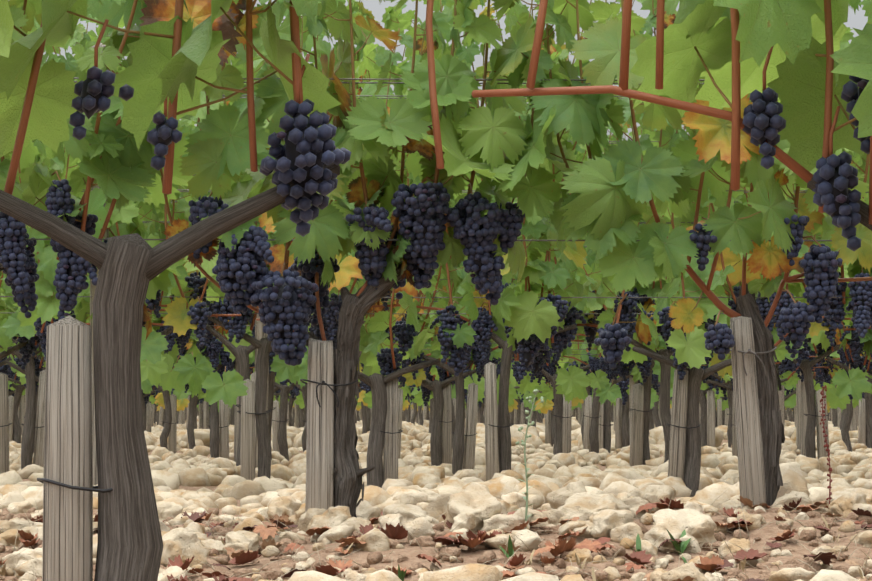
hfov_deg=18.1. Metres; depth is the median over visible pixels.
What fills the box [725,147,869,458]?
vine
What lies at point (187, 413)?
vine
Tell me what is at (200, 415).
vine
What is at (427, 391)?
vine
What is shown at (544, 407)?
vine
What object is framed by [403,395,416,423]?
vine
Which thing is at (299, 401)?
vine
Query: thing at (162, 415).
vine
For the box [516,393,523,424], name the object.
vine
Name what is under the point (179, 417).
vine
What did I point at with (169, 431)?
vine
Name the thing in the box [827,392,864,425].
vine
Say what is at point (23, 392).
vine
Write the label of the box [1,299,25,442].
vine
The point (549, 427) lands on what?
vine
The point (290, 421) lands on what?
vine
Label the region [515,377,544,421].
vine
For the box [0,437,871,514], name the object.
rocks
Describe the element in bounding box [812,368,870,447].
vine
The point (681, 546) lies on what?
fallen leaves
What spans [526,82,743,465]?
vine
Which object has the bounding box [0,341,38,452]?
vine
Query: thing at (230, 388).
vine
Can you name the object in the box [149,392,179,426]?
vine
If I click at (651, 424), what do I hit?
vine
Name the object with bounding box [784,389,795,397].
vine
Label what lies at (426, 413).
vine
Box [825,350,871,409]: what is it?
vine
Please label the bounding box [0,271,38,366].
vine
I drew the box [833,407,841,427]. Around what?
wooden post
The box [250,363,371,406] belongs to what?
vine
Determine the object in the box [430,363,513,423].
vine
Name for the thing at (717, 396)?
vine
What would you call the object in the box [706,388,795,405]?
vine
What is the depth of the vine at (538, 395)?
23.88 m
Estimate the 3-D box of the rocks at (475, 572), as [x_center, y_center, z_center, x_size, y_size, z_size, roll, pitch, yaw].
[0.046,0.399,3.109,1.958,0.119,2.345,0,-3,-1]
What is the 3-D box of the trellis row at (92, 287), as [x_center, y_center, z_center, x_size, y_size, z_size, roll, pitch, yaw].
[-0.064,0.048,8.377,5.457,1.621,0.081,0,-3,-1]
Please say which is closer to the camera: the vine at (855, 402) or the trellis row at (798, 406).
the trellis row at (798, 406)
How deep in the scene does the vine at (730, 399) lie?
16.80 m
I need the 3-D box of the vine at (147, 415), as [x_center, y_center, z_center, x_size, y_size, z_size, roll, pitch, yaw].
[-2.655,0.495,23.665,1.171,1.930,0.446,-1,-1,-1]
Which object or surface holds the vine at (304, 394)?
on the ground at (767, 532)
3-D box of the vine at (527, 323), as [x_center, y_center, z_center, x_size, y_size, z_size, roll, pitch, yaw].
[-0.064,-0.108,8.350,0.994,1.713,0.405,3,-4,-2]
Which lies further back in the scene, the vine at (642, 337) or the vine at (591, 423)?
the vine at (591, 423)
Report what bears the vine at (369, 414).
on the ground at (767, 532)
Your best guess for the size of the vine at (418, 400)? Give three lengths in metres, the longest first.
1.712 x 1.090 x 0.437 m
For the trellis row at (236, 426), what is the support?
on the ground at (767, 532)
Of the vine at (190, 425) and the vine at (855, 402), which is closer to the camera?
the vine at (190, 425)
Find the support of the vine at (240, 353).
on the ground at (767, 532)
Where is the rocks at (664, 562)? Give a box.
[0,505,871,580]
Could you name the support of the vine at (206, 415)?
on the ground at (767, 532)
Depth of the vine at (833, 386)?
22.36 m
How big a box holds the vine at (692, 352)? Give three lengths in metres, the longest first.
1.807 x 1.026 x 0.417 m
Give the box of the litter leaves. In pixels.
[0,495,871,580]
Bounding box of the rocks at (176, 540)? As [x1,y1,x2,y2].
[160,462,809,566]
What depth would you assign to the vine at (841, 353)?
13.93 m
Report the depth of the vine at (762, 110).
2.76 m
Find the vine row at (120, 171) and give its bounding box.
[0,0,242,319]
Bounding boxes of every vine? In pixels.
[0,0,443,580]
[0,1,181,469]
[0,14,156,473]
[0,120,180,393]
[0,155,156,370]
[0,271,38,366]
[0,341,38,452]
[1,293,13,389]
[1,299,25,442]
[7,0,252,408]
[8,382,18,417]
[12,344,24,395]
[72,196,208,393]
[89,0,378,480]
[99,0,588,517]
[142,388,189,431]
[145,385,161,404]
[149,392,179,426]
[150,395,197,428]
[152,117,309,458]
[152,203,254,453]
[154,0,422,467]
[154,404,158,424]
[154,406,155,424]
[156,78,393,459]
[156,203,252,428]
[158,406,165,426]
[171,370,252,424]
[173,387,195,448]
[177,405,198,423]
[182,395,202,428]
[182,409,184,423]
[184,327,297,460]
[195,368,304,408]
[250,317,365,451]
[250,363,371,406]
[256,0,573,487]
[274,382,298,398]
[274,389,289,403]
[276,379,364,395]
[278,385,299,426]
[279,393,303,427]
[351,0,596,480]
[354,398,360,423]
[358,290,438,407]
[358,376,369,405]
[358,383,411,433]
[360,270,484,458]
[360,390,409,409]
[361,390,371,430]
[363,99,553,465]
[364,274,513,449]
[389,39,602,474]
[401,357,513,407]
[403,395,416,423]
[408,397,413,421]
[418,405,423,425]
[420,270,516,448]
[423,404,429,419]
[428,398,433,432]
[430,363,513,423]
[431,294,562,413]
[471,0,871,233]
[473,0,871,510]
[477,401,483,422]
[478,392,537,426]
[480,0,871,400]
[497,125,679,454]
[497,327,633,441]
[501,245,658,452]
[508,338,601,446]
[510,409,516,424]
[511,0,824,496]
[515,262,642,452]
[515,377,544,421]
[516,348,588,412]
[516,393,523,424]
[523,382,545,424]
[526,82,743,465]
[534,359,581,399]
[536,377,544,422]
[555,15,860,462]
[558,278,665,448]
[580,365,671,427]
[610,393,623,421]
[611,374,706,433]
[613,404,615,430]
[619,375,712,426]
[627,221,750,446]
[651,218,817,456]
[664,221,817,389]
[670,347,816,447]
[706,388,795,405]
[711,379,728,425]
[715,398,728,427]
[716,387,793,398]
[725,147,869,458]
[770,13,871,337]
[775,351,865,451]
[784,363,845,400]
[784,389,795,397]
[784,391,795,426]
[787,408,791,420]
[787,408,792,421]
[805,97,871,399]
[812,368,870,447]
[813,348,871,447]
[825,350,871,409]
[827,383,863,408]
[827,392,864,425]
[833,26,870,330]
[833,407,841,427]
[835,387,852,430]
[837,144,871,375]
[852,392,864,407]
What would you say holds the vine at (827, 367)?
on the ground at (767, 532)
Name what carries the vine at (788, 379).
on the ground at (767, 532)
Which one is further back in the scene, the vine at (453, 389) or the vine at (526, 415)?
the vine at (526, 415)
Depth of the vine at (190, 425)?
18.09 m
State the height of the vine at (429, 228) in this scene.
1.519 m
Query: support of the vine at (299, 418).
on the ground at (767, 532)
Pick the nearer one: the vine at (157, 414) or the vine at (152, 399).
the vine at (152, 399)
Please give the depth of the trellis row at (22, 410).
22.27 m
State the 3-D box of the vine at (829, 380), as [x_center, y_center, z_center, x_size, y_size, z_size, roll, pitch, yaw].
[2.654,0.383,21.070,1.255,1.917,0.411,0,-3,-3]
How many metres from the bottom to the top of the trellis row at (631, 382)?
1.600 m
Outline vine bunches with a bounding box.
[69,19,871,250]
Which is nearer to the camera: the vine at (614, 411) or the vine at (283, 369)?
the vine at (283, 369)
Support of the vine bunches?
attached to the vine at (762, 110)
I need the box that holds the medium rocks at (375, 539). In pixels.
[0,500,871,580]
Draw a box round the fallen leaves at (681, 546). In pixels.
[0,515,870,580]
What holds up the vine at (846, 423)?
on the ground at (767, 532)
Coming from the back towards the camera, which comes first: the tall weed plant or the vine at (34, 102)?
the tall weed plant
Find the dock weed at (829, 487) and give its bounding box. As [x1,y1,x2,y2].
[819,385,831,503]
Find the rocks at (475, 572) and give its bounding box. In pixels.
[258,564,858,580]
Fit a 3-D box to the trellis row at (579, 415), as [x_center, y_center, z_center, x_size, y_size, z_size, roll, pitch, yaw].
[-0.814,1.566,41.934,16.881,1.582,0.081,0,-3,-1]
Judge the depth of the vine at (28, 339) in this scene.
9.69 m
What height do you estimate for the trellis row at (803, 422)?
1.515 m
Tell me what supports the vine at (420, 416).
on the ground at (767, 532)
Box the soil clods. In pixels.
[0,505,871,580]
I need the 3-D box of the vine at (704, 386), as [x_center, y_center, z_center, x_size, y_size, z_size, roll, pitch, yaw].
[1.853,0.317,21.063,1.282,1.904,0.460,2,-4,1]
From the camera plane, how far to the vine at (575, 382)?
11.11 m
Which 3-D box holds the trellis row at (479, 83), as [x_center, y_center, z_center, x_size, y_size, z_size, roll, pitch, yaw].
[0.248,-0.052,5.585,8.501,1.545,0.082,0,-3,-1]
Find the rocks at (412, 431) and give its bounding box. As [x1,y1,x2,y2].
[21,416,857,449]
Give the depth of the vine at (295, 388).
22.24 m
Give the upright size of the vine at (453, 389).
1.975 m
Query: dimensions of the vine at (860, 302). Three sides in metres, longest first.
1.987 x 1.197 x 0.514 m
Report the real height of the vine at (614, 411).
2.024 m
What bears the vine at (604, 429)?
on the ground at (767, 532)
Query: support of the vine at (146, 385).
on the ground at (767, 532)
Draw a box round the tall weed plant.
[516,389,543,521]
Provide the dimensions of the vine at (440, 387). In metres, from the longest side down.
1.829 x 0.995 x 0.405 m
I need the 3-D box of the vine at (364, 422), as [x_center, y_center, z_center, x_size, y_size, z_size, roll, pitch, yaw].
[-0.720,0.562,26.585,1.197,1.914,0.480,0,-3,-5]
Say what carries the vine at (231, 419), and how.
on the ground at (767, 532)
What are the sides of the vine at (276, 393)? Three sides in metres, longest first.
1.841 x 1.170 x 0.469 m
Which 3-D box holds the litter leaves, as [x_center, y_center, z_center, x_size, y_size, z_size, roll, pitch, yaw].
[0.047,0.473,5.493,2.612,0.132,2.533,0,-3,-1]
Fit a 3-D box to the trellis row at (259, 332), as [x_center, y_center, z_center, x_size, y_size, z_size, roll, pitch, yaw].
[-0.127,0.177,11.173,6.409,1.583,0.081,0,-3,-1]
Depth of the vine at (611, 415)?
34.96 m
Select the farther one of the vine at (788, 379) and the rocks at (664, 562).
the vine at (788, 379)
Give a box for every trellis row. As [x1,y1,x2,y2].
[0,43,868,485]
[0,278,516,461]
[13,358,637,434]
[19,395,661,435]
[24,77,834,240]
[45,174,849,421]
[74,141,860,313]
[171,200,737,335]
[253,362,783,426]
[423,291,807,455]
[429,301,864,455]
[578,407,580,424]
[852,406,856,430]
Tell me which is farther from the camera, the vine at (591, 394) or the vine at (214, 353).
the vine at (591, 394)
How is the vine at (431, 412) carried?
on the ground at (767, 532)
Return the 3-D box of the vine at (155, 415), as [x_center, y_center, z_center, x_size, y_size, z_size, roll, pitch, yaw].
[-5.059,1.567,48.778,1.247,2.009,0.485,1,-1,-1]
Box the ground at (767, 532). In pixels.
[0,440,871,580]
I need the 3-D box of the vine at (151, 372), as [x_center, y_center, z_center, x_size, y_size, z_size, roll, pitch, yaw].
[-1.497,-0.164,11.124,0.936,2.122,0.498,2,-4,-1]
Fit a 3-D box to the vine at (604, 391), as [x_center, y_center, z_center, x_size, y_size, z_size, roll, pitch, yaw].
[0.752,0.051,13.957,1.055,1.918,0.443,1,-1,2]
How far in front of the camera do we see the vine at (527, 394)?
22.28 m
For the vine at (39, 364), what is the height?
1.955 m
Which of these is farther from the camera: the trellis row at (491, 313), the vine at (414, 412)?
the vine at (414, 412)
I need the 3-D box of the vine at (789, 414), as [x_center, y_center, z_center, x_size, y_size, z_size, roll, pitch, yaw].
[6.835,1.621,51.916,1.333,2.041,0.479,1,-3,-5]
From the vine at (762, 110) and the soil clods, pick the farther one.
the soil clods
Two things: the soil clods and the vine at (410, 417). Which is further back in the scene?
the vine at (410, 417)
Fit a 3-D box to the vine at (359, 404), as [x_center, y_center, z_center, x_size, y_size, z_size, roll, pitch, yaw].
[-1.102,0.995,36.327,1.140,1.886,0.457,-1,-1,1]
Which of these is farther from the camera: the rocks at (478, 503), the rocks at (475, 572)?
the rocks at (478, 503)
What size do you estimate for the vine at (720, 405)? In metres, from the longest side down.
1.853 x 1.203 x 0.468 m
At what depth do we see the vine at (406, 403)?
30.68 m
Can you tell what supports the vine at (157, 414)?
on the ground at (767, 532)
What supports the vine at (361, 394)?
on the ground at (767, 532)
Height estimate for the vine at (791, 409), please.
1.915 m
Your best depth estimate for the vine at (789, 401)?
27.91 m
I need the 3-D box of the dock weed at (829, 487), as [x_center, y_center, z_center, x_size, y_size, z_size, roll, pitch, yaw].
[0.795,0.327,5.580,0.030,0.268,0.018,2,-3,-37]
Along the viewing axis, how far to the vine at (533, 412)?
25.14 m
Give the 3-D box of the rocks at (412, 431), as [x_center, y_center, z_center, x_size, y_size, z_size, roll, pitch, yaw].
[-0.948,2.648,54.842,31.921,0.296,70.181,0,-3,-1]
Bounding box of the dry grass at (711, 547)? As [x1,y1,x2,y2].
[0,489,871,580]
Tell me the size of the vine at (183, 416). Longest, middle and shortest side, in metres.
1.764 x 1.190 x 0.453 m
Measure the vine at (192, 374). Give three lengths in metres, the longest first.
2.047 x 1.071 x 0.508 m
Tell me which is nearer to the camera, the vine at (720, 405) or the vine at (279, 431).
the vine at (279, 431)
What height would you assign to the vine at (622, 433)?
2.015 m
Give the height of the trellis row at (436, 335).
1.594 m
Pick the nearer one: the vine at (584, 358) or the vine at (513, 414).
the vine at (584, 358)
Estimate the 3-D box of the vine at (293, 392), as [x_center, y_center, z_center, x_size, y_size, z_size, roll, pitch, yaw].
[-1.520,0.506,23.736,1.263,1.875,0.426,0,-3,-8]
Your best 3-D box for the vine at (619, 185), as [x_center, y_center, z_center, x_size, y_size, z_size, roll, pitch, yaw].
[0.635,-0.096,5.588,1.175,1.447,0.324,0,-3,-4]
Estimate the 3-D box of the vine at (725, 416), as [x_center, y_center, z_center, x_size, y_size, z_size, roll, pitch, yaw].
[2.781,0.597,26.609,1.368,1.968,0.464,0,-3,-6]
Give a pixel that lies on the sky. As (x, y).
(377, 9)
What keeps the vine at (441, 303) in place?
on the ground at (767, 532)
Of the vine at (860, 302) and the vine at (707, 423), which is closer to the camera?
the vine at (860, 302)
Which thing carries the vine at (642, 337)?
on the ground at (767, 532)
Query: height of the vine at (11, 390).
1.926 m
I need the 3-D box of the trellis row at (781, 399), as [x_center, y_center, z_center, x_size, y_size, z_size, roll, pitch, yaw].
[-0.314,0.583,19.561,9.265,1.555,0.081,0,-3,-1]
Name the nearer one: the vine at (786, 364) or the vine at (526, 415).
the vine at (786, 364)
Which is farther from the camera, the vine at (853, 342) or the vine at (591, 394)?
the vine at (591, 394)
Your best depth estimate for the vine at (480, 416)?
34.90 m
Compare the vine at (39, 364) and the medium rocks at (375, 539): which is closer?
the medium rocks at (375, 539)
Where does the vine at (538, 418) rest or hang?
on the ground at (767, 532)
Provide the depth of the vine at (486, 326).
9.76 m
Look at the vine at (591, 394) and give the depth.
25.14 m
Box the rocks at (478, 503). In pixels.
[0,482,871,580]
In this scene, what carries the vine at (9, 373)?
on the ground at (767, 532)
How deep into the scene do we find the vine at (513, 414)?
33.52 m
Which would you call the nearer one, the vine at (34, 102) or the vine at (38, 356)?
the vine at (34, 102)
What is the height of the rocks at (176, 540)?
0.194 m
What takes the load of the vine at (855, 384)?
on the ground at (767, 532)
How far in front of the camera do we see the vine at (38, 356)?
13.96 m
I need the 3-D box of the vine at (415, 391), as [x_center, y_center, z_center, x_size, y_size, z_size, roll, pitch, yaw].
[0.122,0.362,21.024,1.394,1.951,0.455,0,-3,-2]
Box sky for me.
[43,0,859,202]
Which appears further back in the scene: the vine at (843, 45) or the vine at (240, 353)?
the vine at (240, 353)

